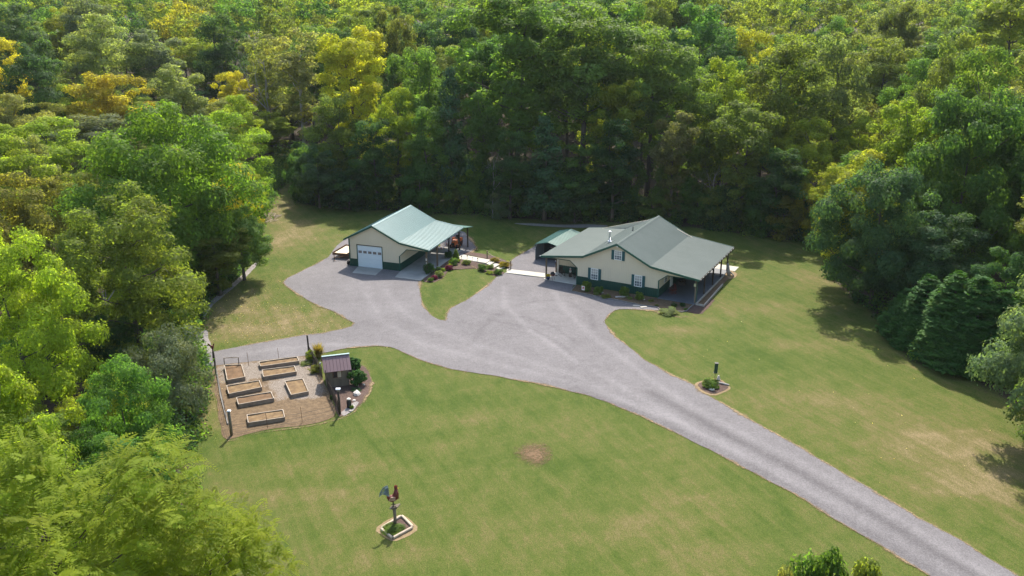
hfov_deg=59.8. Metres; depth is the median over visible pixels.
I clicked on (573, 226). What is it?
stone bank
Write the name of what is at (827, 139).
broadleaf tree
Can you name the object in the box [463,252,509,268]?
planting bed
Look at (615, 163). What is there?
broadleaf tree
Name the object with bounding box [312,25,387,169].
broadleaf tree
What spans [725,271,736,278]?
sunlit dirt
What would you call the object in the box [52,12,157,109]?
broadleaf tree
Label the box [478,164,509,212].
understory tree
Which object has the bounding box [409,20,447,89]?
broadleaf tree
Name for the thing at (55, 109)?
broadleaf tree
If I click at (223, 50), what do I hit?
broadleaf tree
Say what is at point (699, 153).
broadleaf tree
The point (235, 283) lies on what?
stone border
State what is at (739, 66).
broadleaf tree
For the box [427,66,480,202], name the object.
broadleaf tree
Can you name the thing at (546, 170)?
conifer tree
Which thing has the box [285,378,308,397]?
raised bed
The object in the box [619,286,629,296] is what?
shrub
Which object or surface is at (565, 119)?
broadleaf tree
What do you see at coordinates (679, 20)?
broadleaf tree
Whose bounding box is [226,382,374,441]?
dead grass verge
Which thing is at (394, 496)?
rooster sculpture
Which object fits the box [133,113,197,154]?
broadleaf tree
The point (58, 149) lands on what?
broadleaf tree
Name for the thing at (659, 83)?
broadleaf tree
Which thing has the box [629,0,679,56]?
broadleaf tree
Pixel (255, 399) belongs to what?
raised bed
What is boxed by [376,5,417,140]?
broadleaf tree
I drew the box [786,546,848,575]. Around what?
sapling
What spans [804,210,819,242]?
understory tree
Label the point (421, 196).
broadleaf tree
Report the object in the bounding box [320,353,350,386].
garden shed
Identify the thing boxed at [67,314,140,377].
broadleaf tree
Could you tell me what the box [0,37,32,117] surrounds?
broadleaf tree
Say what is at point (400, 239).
garage
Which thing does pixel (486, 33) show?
broadleaf tree
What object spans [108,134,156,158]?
broadleaf tree
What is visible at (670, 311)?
shrub
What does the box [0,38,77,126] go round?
broadleaf tree
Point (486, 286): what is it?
dead grass verge
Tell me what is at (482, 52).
broadleaf tree
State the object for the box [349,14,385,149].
broadleaf tree
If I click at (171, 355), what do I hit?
juniper tree
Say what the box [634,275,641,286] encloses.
window
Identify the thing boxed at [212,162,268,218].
broadleaf tree
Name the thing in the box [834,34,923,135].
broadleaf tree
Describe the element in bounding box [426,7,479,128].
broadleaf tree
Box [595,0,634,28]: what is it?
broadleaf tree
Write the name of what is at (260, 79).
broadleaf tree
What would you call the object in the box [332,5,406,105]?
broadleaf tree
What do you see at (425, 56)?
broadleaf tree
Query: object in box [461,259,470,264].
shrub
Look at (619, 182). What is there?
understory tree
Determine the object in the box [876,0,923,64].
broadleaf tree
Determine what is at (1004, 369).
broadleaf tree
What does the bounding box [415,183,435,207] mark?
understory tree
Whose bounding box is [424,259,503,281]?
planting bed
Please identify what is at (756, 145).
broadleaf tree
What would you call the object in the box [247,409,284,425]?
raised bed
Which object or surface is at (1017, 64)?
broadleaf tree
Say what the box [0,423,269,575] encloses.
walnut tree
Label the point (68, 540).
broadleaf tree
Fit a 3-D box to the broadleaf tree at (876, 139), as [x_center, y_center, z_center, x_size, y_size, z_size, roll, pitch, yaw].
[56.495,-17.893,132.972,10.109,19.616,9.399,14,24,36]
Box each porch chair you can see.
[558,266,564,276]
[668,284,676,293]
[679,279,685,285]
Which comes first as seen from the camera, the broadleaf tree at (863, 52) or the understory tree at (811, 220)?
the understory tree at (811, 220)
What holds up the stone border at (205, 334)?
on the ground at (788, 338)
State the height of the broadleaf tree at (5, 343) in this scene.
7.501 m
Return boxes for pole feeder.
[713,362,718,373]
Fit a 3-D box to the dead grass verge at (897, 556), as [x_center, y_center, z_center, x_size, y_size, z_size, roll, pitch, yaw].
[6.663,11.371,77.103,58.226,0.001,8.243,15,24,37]
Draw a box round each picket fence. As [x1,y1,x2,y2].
[309,348,322,377]
[327,378,338,411]
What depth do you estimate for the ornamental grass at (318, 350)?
89.55 m
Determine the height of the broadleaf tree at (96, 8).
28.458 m
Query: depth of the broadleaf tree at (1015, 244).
98.31 m
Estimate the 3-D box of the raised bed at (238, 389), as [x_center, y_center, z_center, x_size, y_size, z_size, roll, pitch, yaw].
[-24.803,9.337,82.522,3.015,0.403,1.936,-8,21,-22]
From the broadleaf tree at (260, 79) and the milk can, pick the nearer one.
the milk can
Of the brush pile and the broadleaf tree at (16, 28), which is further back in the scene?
the broadleaf tree at (16, 28)
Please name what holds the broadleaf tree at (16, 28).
on the ground at (788, 338)
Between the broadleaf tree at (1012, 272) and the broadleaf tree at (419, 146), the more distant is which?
the broadleaf tree at (419, 146)
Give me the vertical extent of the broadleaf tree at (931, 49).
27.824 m
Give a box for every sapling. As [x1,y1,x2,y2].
[777,564,793,575]
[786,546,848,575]
[794,182,815,240]
[851,557,882,575]
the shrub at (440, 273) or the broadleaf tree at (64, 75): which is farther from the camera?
the broadleaf tree at (64, 75)
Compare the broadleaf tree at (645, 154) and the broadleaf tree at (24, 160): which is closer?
the broadleaf tree at (24, 160)
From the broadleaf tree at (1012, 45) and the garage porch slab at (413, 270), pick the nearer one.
the garage porch slab at (413, 270)
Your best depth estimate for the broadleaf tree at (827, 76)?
186.49 m
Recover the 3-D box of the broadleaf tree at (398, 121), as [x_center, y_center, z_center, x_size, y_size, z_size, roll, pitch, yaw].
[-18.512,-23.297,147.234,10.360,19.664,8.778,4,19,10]
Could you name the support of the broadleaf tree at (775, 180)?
on the ground at (788, 338)
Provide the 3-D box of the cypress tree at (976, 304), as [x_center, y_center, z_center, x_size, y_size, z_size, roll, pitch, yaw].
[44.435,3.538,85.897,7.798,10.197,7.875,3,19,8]
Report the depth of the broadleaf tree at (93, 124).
152.31 m
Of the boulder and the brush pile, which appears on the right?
the boulder
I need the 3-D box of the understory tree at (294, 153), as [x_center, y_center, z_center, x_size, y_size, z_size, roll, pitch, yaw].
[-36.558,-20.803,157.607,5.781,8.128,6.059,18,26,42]
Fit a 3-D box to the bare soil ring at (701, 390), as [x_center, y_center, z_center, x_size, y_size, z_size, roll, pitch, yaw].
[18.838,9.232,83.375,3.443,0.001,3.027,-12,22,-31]
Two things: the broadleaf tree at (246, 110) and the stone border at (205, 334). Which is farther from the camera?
the broadleaf tree at (246, 110)
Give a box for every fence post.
[212,351,215,373]
[227,409,232,435]
[337,392,340,414]
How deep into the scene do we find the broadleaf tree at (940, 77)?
136.04 m
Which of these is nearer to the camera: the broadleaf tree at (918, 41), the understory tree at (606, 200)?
the understory tree at (606, 200)
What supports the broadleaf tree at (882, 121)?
on the ground at (788, 338)
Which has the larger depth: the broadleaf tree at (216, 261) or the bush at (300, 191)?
the bush at (300, 191)
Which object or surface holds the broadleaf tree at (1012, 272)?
on the ground at (788, 338)
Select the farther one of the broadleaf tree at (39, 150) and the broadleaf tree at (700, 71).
the broadleaf tree at (700, 71)
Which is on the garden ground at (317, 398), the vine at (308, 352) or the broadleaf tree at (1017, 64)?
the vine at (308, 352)
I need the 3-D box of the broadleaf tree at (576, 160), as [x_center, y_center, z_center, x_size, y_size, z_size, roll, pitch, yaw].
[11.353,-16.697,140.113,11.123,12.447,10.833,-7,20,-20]
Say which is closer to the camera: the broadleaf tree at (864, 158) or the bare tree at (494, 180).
the broadleaf tree at (864, 158)
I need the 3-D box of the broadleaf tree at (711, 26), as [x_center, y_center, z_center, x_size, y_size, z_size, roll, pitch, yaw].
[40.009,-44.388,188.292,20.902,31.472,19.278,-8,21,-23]
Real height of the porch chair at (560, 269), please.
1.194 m
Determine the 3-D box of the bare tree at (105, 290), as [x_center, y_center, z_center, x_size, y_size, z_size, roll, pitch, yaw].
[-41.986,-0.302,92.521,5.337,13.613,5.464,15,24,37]
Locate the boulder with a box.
[353,390,360,395]
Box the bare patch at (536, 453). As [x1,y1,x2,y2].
[517,444,549,462]
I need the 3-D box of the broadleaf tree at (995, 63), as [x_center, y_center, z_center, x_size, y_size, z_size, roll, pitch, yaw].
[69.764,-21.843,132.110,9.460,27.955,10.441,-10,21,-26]
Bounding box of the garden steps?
[486,261,507,270]
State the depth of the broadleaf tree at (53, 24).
218.52 m
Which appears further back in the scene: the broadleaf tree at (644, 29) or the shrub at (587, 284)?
the broadleaf tree at (644, 29)
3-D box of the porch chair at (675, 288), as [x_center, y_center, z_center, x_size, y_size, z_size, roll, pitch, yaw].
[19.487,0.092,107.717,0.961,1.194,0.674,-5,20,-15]
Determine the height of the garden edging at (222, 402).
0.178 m
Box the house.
[540,216,733,302]
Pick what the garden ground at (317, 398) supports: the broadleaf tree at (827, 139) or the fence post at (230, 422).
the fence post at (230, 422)
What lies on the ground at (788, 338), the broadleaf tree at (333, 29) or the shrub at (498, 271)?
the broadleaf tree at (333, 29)
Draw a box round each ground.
[0,0,1023,575]
[212,356,335,439]
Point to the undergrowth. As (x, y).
(276, 170)
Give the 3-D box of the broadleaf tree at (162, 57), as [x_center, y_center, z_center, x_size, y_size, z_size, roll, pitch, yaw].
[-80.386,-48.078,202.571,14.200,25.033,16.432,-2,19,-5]
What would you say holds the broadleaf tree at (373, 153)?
on the ground at (788, 338)
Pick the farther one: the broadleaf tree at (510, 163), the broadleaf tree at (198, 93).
the broadleaf tree at (198, 93)
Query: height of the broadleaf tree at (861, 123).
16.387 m
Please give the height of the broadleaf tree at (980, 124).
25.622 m
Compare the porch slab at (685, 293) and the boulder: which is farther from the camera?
the porch slab at (685, 293)
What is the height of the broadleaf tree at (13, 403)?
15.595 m
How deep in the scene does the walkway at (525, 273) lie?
115.12 m
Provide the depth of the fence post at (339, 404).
77.63 m
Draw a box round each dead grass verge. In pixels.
[218,261,354,350]
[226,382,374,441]
[338,345,928,574]
[419,279,493,320]
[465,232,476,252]
[604,309,1015,573]
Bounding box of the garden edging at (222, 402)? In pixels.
[216,369,228,424]
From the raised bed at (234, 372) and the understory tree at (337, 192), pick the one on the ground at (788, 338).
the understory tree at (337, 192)
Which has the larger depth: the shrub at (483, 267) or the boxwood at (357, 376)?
the shrub at (483, 267)
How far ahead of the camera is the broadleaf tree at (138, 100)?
187.37 m
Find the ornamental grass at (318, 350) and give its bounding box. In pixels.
[311,341,324,357]
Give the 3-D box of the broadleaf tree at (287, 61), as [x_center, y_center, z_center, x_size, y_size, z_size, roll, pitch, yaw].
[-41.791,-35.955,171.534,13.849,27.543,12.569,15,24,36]
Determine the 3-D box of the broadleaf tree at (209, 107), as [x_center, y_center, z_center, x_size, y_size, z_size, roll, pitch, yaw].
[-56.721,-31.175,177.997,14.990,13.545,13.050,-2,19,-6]
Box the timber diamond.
[380,515,413,538]
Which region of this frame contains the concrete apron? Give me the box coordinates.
[353,266,381,274]
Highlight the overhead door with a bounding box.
[357,245,381,268]
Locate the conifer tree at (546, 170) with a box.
[517,114,569,220]
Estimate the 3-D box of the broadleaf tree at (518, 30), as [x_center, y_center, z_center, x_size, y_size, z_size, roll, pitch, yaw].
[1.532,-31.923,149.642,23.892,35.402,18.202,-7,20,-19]
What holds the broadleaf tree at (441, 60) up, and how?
on the ground at (788, 338)
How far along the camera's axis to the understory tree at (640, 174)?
141.74 m
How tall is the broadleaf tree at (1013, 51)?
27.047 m
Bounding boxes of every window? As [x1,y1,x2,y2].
[591,268,597,279]
[614,250,621,260]
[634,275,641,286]
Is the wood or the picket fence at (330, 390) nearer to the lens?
the picket fence at (330, 390)
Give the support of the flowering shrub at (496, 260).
on the planting bed at (481, 255)
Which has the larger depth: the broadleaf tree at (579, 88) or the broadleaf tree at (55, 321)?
the broadleaf tree at (579, 88)
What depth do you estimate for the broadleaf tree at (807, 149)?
133.08 m
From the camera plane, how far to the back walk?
117.76 m
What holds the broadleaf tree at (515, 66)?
on the ground at (788, 338)
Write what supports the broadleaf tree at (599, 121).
on the ground at (788, 338)
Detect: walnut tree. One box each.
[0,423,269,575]
[111,475,307,575]
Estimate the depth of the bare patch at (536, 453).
71.50 m
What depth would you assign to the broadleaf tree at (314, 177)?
143.39 m
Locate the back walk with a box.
[715,264,738,271]
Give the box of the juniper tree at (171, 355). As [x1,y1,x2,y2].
[112,321,215,414]
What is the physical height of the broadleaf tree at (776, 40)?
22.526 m
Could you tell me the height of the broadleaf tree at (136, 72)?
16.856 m
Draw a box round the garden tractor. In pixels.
[450,232,462,247]
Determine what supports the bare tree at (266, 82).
on the ground at (788, 338)
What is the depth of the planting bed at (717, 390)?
82.92 m
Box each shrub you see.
[351,387,360,391]
[376,522,405,540]
[423,262,435,274]
[434,270,444,276]
[443,251,454,257]
[445,265,452,269]
[448,258,458,264]
[451,249,458,258]
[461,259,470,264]
[478,264,486,270]
[485,268,502,274]
[490,257,499,262]
[498,261,509,266]
[575,281,592,291]
[593,286,603,292]
[601,294,610,298]
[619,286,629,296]
[634,292,644,299]
[657,306,685,319]
[697,377,720,388]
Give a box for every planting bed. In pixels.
[332,366,371,416]
[383,518,409,538]
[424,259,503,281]
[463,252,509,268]
[572,285,692,310]
[698,275,728,304]
[698,380,727,393]
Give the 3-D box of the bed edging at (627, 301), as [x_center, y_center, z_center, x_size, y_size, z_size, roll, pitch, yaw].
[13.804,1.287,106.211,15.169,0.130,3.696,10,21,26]
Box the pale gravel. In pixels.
[341,401,358,414]
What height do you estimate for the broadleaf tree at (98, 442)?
8.646 m
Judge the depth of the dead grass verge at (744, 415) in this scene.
75.18 m
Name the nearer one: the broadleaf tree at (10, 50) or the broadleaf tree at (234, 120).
the broadleaf tree at (234, 120)
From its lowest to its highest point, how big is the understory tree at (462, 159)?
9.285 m
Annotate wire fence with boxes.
[215,366,228,425]
[232,405,337,433]
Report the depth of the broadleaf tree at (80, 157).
135.73 m
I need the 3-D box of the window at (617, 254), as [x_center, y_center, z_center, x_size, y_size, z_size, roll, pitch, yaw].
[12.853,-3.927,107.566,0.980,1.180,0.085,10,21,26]
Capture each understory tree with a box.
[281,154,306,197]
[283,147,306,169]
[287,149,309,171]
[290,141,305,149]
[297,147,316,172]
[313,165,333,203]
[327,172,355,206]
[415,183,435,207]
[454,154,479,203]
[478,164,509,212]
[521,178,551,217]
[591,190,623,216]
[599,166,630,215]
[609,190,642,217]
[618,160,650,216]
[634,194,674,220]
[661,173,702,222]
[696,183,737,226]
[706,183,744,229]
[737,198,761,229]
[766,195,804,241]
[789,200,811,232]
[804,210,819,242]
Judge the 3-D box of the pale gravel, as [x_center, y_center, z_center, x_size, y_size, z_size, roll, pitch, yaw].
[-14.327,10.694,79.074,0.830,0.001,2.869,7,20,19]
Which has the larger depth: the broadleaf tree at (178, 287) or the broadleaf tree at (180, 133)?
the broadleaf tree at (180, 133)
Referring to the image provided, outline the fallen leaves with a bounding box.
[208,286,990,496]
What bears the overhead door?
in the garage
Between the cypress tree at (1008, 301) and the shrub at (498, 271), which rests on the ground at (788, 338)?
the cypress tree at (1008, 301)
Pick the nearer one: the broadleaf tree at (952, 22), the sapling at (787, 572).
the sapling at (787, 572)
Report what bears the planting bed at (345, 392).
on the ground at (788, 338)
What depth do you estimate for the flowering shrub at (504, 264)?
117.23 m
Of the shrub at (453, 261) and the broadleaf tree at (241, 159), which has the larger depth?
the broadleaf tree at (241, 159)
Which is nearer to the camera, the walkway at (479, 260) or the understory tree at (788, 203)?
the walkway at (479, 260)
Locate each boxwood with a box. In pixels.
[346,369,369,386]
[350,357,360,369]
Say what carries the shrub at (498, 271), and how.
on the planting bed at (464, 266)
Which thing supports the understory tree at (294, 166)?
on the ground at (788, 338)
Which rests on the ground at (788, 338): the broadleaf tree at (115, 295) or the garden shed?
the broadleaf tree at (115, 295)
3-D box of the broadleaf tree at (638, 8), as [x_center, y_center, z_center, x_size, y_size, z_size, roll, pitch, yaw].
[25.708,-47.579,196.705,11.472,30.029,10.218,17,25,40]
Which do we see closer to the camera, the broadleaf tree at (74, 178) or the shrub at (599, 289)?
the shrub at (599, 289)
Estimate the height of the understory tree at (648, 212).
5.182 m
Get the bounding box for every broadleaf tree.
[0,1,64,93]
[0,14,49,70]
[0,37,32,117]
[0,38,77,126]
[0,93,55,177]
[0,116,101,212]
[0,123,31,156]
[0,133,55,234]
[0,169,67,310]
[0,223,112,425]
[0,286,64,332]
[0,323,60,366]
[0,364,103,569]
[1,156,14,224]
[1,392,48,444]
[1,409,97,514]
[2,85,33,113]
[7,134,62,231]
[19,171,141,277]
[24,102,97,171]
[26,131,84,177]
[31,73,82,103]
[42,5,85,77]
[48,180,209,364]
[49,113,142,162]
[50,371,150,453]
[51,99,275,286]
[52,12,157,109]
[53,84,104,137]
[54,172,94,222]
[58,503,196,575]
[59,0,120,74]
[59,431,179,529]
[60,32,123,89]
[62,71,155,131]
[65,353,184,481]
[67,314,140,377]
[69,147,129,201]
[81,261,146,321]
[97,87,152,128]
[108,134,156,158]
[118,27,187,107]
[127,43,172,97]
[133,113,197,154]
[146,56,208,133]
[157,194,188,247]
[161,86,211,109]
[169,36,224,105]
[169,124,240,181]
[181,224,254,295]
[189,97,260,134]
[189,110,275,194]
[192,13,248,108]
[205,124,255,166]
[207,93,269,153]
[208,70,255,126]
[210,162,264,223]
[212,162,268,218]
[216,204,274,280]
[237,34,278,97]
[237,38,289,131]
[245,38,290,124]
[251,111,297,157]
[262,86,309,139]
[270,27,332,143]
[278,39,321,102]
[280,23,336,143]
[290,142,342,207]
[302,92,360,172]
[311,27,360,85]
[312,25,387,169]
[323,167,368,211]
[324,26,352,109]
[326,60,378,161]
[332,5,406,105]
[346,117,401,209]
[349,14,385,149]
[366,87,428,200]
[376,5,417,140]
[376,53,416,156]
[379,22,417,84]
[394,43,449,159]
[394,164,437,214]
[401,106,449,206]
[402,64,455,151]
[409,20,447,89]
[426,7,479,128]
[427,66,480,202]
[430,44,478,130]
[442,0,585,166]
[453,87,503,204]
[454,37,509,141]
[466,12,502,90]
[480,34,520,124]
[485,128,533,218]
[495,59,520,155]
[504,34,547,162]
[520,0,565,112]
[529,0,646,168]
[535,18,574,145]
[544,46,595,162]
[546,0,590,121]
[554,143,621,220]
[563,0,610,44]
[568,17,624,172]
[587,80,648,165]
[590,118,642,221]
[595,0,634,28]
[603,24,711,196]
[616,2,652,105]
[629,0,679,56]
[630,44,676,176]
[633,24,662,160]
[649,105,703,220]
[659,0,711,53]
[664,0,748,122]
[668,64,722,176]
[674,87,734,193]
[691,55,757,186]
[697,27,764,65]
[697,44,721,69]
[701,34,746,103]
[704,54,759,180]
[705,93,785,229]
[719,81,813,178]
[725,27,774,149]
[739,38,846,176]
[747,147,810,236]
[755,35,785,69]
[759,34,796,65]
[767,116,840,200]
[768,61,823,139]
[771,32,823,145]
[796,30,873,181]
[799,60,835,131]
[802,156,945,305]
[807,162,860,224]
[809,89,882,171]
[810,15,865,81]
[811,148,915,275]
[813,150,887,211]
[818,114,885,172]
[826,73,867,154]
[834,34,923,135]
[842,50,885,76]
[858,105,931,171]
[861,96,934,234]
[861,99,918,164]
[871,56,941,142]
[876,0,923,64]
[880,25,975,111]
[880,209,993,298]
[881,22,930,53]
[893,84,1023,267]
[908,31,975,212]
[918,59,994,107]
[922,45,1021,213]
[927,14,966,52]
[942,43,1023,173]
[946,66,1023,230]
[960,14,993,67]
[964,92,1023,279]
[965,273,1023,425]
[970,246,1023,308]
[972,0,1023,76]
[987,14,1023,61]
[990,52,1023,109]
[1005,214,1023,302]
[1009,291,1023,341]
[1010,32,1023,58]
[1011,50,1023,83]
[1014,195,1023,233]
[1015,425,1023,442]
[1016,174,1023,252]
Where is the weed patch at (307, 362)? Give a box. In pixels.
[300,359,311,365]
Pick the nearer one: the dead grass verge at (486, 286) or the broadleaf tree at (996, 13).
the dead grass verge at (486, 286)
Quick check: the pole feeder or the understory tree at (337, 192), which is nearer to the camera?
the pole feeder
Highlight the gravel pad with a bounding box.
[440,231,475,255]
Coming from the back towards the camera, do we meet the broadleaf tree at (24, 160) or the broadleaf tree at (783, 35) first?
the broadleaf tree at (783, 35)
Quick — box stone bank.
[515,223,607,227]
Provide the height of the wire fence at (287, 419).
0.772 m
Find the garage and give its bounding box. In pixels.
[343,205,472,270]
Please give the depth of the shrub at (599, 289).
107.79 m
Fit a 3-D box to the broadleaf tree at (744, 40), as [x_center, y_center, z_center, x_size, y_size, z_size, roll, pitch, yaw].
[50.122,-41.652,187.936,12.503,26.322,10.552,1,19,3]
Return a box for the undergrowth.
[18,140,1021,574]
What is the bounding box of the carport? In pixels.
[534,229,579,258]
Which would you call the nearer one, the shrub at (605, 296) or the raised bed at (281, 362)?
the raised bed at (281, 362)
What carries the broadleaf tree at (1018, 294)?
on the ground at (788, 338)
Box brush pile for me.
[261,212,281,221]
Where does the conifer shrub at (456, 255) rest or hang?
on the planting bed at (464, 266)
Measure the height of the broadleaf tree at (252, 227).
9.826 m
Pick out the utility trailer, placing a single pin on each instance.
(343, 251)
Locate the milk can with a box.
[346,398,351,407]
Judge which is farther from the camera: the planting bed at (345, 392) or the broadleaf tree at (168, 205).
the broadleaf tree at (168, 205)
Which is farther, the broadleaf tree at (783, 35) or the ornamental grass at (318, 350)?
the broadleaf tree at (783, 35)
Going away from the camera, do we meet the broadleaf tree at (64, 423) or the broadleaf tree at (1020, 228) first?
the broadleaf tree at (64, 423)
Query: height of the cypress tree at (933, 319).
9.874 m
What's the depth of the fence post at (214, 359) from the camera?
85.57 m
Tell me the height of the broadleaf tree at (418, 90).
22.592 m
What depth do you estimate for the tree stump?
114.70 m
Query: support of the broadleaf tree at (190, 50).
on the ground at (788, 338)
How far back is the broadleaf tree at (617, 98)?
140.18 m
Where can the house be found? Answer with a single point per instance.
(657, 256)
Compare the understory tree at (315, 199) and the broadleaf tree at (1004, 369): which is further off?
the understory tree at (315, 199)
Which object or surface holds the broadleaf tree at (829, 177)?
on the ground at (788, 338)
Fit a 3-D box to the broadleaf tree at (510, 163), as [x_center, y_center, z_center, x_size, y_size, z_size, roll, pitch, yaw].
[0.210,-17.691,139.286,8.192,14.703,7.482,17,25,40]
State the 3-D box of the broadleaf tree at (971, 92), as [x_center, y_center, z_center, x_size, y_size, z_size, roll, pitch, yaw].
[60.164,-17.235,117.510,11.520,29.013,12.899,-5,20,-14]
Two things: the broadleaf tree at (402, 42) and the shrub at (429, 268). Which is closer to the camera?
the shrub at (429, 268)
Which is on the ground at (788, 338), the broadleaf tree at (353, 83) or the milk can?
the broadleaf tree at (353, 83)
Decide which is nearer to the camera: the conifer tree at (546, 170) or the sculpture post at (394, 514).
the sculpture post at (394, 514)
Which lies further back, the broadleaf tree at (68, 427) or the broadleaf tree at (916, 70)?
the broadleaf tree at (916, 70)
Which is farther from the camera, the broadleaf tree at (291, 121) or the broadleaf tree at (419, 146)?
the broadleaf tree at (291, 121)
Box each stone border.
[196,330,211,352]
[203,263,256,317]
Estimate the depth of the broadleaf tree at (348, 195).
143.28 m
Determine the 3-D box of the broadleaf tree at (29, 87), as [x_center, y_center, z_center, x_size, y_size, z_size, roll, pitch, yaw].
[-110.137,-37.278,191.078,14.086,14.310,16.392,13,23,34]
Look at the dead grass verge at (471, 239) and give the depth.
128.27 m
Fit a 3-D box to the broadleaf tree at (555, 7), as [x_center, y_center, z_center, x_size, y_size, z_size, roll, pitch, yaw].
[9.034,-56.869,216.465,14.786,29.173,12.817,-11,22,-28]
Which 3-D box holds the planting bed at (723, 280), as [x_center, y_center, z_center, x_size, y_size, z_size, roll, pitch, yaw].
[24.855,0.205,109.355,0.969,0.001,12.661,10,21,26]
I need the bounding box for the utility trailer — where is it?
[332,244,348,260]
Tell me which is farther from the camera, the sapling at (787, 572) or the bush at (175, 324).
the bush at (175, 324)
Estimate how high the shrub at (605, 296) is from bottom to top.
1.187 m
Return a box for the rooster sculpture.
[379,485,398,506]
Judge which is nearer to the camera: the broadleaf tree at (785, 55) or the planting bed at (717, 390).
the planting bed at (717, 390)
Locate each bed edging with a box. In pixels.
[570,284,693,311]
[695,274,725,306]
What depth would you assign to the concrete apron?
114.95 m
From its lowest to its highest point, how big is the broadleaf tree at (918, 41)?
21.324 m
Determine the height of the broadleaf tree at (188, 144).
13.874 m
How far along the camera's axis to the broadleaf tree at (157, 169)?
101.97 m
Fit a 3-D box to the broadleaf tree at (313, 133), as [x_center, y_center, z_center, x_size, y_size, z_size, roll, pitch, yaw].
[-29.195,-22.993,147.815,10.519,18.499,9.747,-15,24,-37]
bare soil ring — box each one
[376,515,417,540]
[695,378,730,394]
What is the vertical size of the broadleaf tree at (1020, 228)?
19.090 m
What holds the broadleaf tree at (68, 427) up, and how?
on the ground at (788, 338)
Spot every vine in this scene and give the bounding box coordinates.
[305,349,315,359]
[307,364,320,373]
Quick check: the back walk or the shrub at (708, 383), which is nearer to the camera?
the shrub at (708, 383)
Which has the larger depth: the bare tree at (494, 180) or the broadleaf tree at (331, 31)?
the broadleaf tree at (331, 31)
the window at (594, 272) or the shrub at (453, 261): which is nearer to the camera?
the window at (594, 272)
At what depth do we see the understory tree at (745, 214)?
133.75 m
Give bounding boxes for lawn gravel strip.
[687,299,713,313]
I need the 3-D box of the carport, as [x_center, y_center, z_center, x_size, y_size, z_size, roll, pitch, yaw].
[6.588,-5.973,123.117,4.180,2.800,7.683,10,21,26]
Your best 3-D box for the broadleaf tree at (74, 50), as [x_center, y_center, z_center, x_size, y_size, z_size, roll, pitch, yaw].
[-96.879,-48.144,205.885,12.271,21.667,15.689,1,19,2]
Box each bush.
[163,307,202,342]
[293,180,315,203]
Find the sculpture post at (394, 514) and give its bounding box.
[389,503,399,523]
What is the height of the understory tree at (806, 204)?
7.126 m
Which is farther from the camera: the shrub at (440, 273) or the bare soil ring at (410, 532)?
the shrub at (440, 273)
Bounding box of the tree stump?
[727,263,733,275]
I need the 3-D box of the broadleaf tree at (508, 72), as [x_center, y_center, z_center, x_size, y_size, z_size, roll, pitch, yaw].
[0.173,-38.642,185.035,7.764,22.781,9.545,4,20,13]
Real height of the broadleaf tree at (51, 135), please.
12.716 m
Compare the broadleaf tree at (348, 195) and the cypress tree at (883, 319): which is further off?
the broadleaf tree at (348, 195)
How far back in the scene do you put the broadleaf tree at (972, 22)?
217.57 m
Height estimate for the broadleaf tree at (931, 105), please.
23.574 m
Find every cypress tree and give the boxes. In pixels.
[875,287,912,333]
[880,274,943,351]
[905,270,980,368]
[928,274,1009,381]
[973,288,1021,378]
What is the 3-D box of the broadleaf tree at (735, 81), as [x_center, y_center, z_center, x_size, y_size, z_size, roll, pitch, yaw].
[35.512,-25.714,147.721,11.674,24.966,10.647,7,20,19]
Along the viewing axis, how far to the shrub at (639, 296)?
105.46 m
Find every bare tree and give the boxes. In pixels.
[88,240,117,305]
[234,39,274,153]
[487,150,501,217]
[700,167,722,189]
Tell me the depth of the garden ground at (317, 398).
80.22 m
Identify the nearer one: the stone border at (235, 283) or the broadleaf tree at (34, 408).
the broadleaf tree at (34, 408)
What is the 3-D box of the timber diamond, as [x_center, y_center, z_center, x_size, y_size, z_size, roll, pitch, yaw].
[-7.985,16.577,61.837,1.854,0.200,2.314,18,26,41]
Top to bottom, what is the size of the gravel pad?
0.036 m
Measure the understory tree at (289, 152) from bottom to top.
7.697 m
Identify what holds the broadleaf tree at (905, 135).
on the ground at (788, 338)
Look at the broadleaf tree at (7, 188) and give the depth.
132.50 m
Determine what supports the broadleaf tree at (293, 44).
on the ground at (788, 338)
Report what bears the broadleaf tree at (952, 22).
on the ground at (788, 338)
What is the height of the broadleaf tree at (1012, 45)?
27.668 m
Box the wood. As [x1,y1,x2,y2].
[0,0,1009,89]
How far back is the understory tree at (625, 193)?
140.92 m
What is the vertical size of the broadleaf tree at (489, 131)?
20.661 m
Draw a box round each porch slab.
[395,246,463,280]
[544,272,575,284]
[657,268,726,304]
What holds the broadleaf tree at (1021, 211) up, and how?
on the ground at (788, 338)
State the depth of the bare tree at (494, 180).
139.61 m
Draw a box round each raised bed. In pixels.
[223,357,245,382]
[226,380,261,396]
[236,392,273,407]
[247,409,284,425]
[259,356,298,369]
[262,366,296,379]
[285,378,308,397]
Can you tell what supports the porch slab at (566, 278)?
on the ground at (788, 338)
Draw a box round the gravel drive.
[206,239,1017,575]
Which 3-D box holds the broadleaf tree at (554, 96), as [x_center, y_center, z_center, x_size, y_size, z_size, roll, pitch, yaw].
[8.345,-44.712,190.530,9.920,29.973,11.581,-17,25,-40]
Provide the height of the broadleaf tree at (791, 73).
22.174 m
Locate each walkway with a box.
[459,254,489,263]
[506,269,544,277]
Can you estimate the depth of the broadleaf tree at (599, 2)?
203.75 m
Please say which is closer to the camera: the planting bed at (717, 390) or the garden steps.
the planting bed at (717, 390)
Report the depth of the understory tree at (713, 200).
135.04 m

